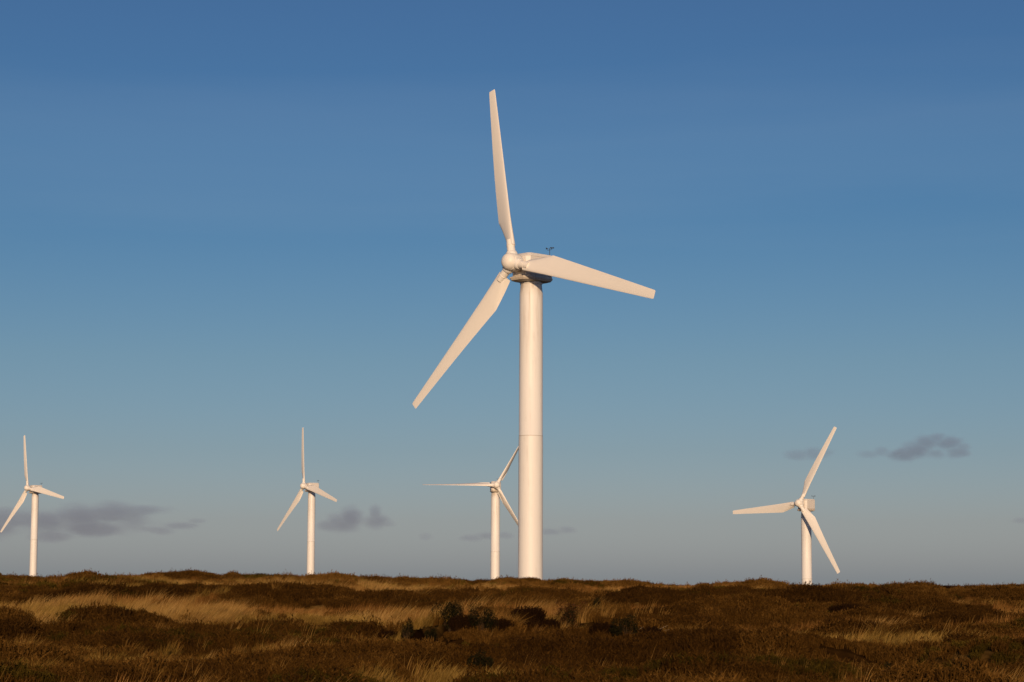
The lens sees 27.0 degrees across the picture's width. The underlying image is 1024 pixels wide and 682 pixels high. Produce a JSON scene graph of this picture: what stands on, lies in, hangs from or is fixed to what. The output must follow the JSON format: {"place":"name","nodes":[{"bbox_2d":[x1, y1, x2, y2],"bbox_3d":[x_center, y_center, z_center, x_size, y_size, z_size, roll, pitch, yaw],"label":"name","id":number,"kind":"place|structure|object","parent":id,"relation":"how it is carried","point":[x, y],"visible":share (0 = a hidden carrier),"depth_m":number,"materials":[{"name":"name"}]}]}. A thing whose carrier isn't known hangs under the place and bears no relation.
{"place":"outdoors","nodes":[
{"label":"outdoors","id":0,"kind":"place"},
{"bbox_2d":[0,0,1023,585],"label":"sky","id":1,"kind":"structure","parent":0,"point":[230,229],"materials":[{"name":"blue"}]},
{"bbox_2d":[0,572,1023,681],"bbox_3d":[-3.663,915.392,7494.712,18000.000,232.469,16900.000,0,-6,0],"label":"ground","id":2,"kind":"structure","parent":0,"point":[845,653],"depth_m":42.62,"materials":[{"name":"brown plant"}]},
{"bbox_2d":[0,435,63,575],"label":"wind turbine","id":3,"kind":"object","parent":2,"relation":"on","point":[35,491],"visible":0.97,"depth_m":628.69,"materials":[{"name":"paint"}]},
{"bbox_2d":[267,581,286,589],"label":"grass tussock","id":4,"kind":"object","parent":2,"relation":"on","point":[277,586],"depth_m":68.59,"materials":[{"name":"brown plant"}]},
{"bbox_2d":[277,428,336,575],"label":"wind turbine","id":5,"kind":"object","parent":2,"relation":"on","point":[311,489],"visible":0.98,"depth_m":582.32,"materials":[{"name":"paint"}]},
{"bbox_2d":[378,630,398,640],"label":"heather bush","id":6,"kind":"object","parent":2,"relation":"on","point":[389,632],"visible":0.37,"depth_m":51.38,"materials":[{"name":"brown plant"}]},
{"bbox_2d":[400,617,413,639],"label":"shrub","id":7,"kind":"object","parent":2,"relation":"on","point":[406,633],"visible":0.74,"depth_m":50.63,"materials":[{"name":"green plant"}]},
{"bbox_2d":[407,585,439,594],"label":"grass tussock","id":8,"kind":"object","parent":2,"relation":"on","point":[426,588],"depth_m":71.44,"materials":[{"name":"brown plant"}]},
{"bbox_2d":[424,628,436,641],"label":"shrub","id":9,"kind":"object","parent":2,"relation":"on","point":[432,632],"visible":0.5,"depth_m":51.05,"materials":[{"name":"green plant"}]},
{"bbox_2d":[431,600,464,631],"bbox_3d":[-1.569,6.761,52.204,0.822,0.854,0.600,5,-8,-36],"label":"shrub","id":10,"kind":"object","parent":2,"relation":"on","point":[453,608],"visible":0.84,"depth_m":52.17,"materials":[{"name":"green plant"}]},
{"bbox_2d":[448,612,473,632],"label":"heather bush","id":11,"kind":"object","parent":2,"relation":"on","point":[457,622],"visible":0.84,"depth_m":50.16,"materials":[{"name":"brown plant"}]},
{"bbox_2d":[422,446,518,578],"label":"wind turbine","id":12,"kind":"object","parent":2,"relation":"on","point":[497,494],"visible":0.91,"depth_m":489.43,"materials":[{"name":"paint"}]},
{"bbox_2d":[466,649,493,668],"bbox_3d":[-0.598,5.797,38.087,0.523,0.605,0.362,-2,-7,19],"label":"shrub","id":13,"kind":"object","parent":2,"relation":"on","point":[477,661],"visible":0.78,"depth_m":38.09,"materials":[{"name":"green plant"}]},
{"bbox_2d":[466,601,498,634],"bbox_3d":[-0.711,6.556,50.141,0.869,0.909,0.529,-2,-7,23],"label":"shrub","id":14,"kind":"object","parent":2,"relation":"on","point":[486,614],"visible":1,"depth_m":50.09,"materials":[{"name":"green plant"}]},
{"bbox_2d":[490,617,514,631],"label":"heather bush","id":15,"kind":"object","parent":2,"relation":"on","point":[505,623],"visible":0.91,"depth_m":50.09,"materials":[{"name":"brown plant"}]},
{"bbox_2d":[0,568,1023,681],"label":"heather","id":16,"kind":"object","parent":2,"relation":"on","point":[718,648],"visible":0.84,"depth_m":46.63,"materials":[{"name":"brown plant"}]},
{"bbox_2d":[497,612,539,626],"bbox_3d":[0.019,6.997,53.337,1.451,0.558,1.407,0,-6,0],"label":"grass tussock","id":17,"kind":"object","parent":2,"relation":"on","point":[516,618],"depth_m":53.30,"materials":[{"name":"brown plant"}]},
{"bbox_2d":[510,605,546,626],"bbox_3d":[0.402,6.969,53.937,0.988,0.605,0.994,0,-6,0],"label":"heather bush","id":18,"kind":"object","parent":2,"relation":"on","point":[536,614],"visible":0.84,"depth_m":53.67,"materials":[{"name":"brown plant"}]},
{"bbox_2d":[412,89,654,579],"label":"wind turbine","id":19,"kind":"object","parent":2,"relation":"on","point":[532,272],"visible":1,"depth_m":186.39,"materials":[{"name":"paint"}]},
{"bbox_2d":[537,617,561,629],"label":"heather bush","id":20,"kind":"object","parent":2,"relation":"on","point":[546,622],"visible":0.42,"depth_m":53.76,"materials":[{"name":"brown plant"}]},
{"bbox_2d":[556,604,578,627],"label":"shrub","id":21,"kind":"object","parent":2,"relation":"on","point":[571,620],"visible":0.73,"depth_m":54.42,"materials":[{"name":"green plant"}]},
{"bbox_2d":[552,600,587,627],"bbox_3d":[1.490,7.004,54.495,0.981,0.880,0.730,0,-6,0],"label":"shrub","id":22,"kind":"object","parent":2,"relation":"on","point":[570,616],"visible":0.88,"depth_m":54.52,"materials":[{"name":"green plant"}]},
{"bbox_2d":[591,597,600,610],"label":"shrub","id":23,"kind":"object","parent":2,"relation":"on","point":[595,602],"visible":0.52,"depth_m":55.84,"materials":[{"name":"green plant"}]},
{"bbox_2d":[589,620,615,635],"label":"heather bush","id":24,"kind":"object","parent":2,"relation":"on","point":[601,626],"visible":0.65,"depth_m":49.63,"materials":[{"name":"brown plant"}]},
{"bbox_2d":[608,613,639,637],"bbox_3d":[2.618,6.653,49.301,0.798,0.739,0.596,0,-6,0],"label":"shrub","id":25,"kind":"object","parent":2,"relation":"on","point":[622,627],"visible":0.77,"depth_m":49.30,"materials":[{"name":"green plant"}]},
{"bbox_2d":[639,626,663,633],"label":"heather bush","id":26,"kind":"object","parent":2,"relation":"on","point":[654,629],"visible":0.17,"depth_m":49.26,"materials":[{"name":"brown plant"}]},
{"bbox_2d":[663,621,709,630],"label":"grass tussock","id":27,"kind":"object","parent":2,"relation":"on","point":[685,626],"depth_m":49.33,"materials":[{"name":"brown plant"}]},
{"bbox_2d":[733,427,839,584],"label":"wind turbine","id":28,"kind":"object","parent":2,"relation":"on","point":[806,507],"visible":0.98,"depth_m":429.35,"materials":[{"name":"paint"}]},
{"bbox_2d":[826,602,872,613],"bbox_3d":[10.183,8.176,64.268,1.473,0.649,1.488,0,-6,0],"label":"heather bush","id":29,"kind":"object","parent":2,"relation":"on","point":[837,608],"visible":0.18,"depth_m":64.06,"materials":[{"name":"brown plant"}]},
{"bbox_2d":[865,621,901,631],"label":"grass tussock","id":30,"kind":"object","parent":2,"relation":"on","point":[873,628],"depth_m":49.34,"materials":[{"name":"brown plant"}]}
]}

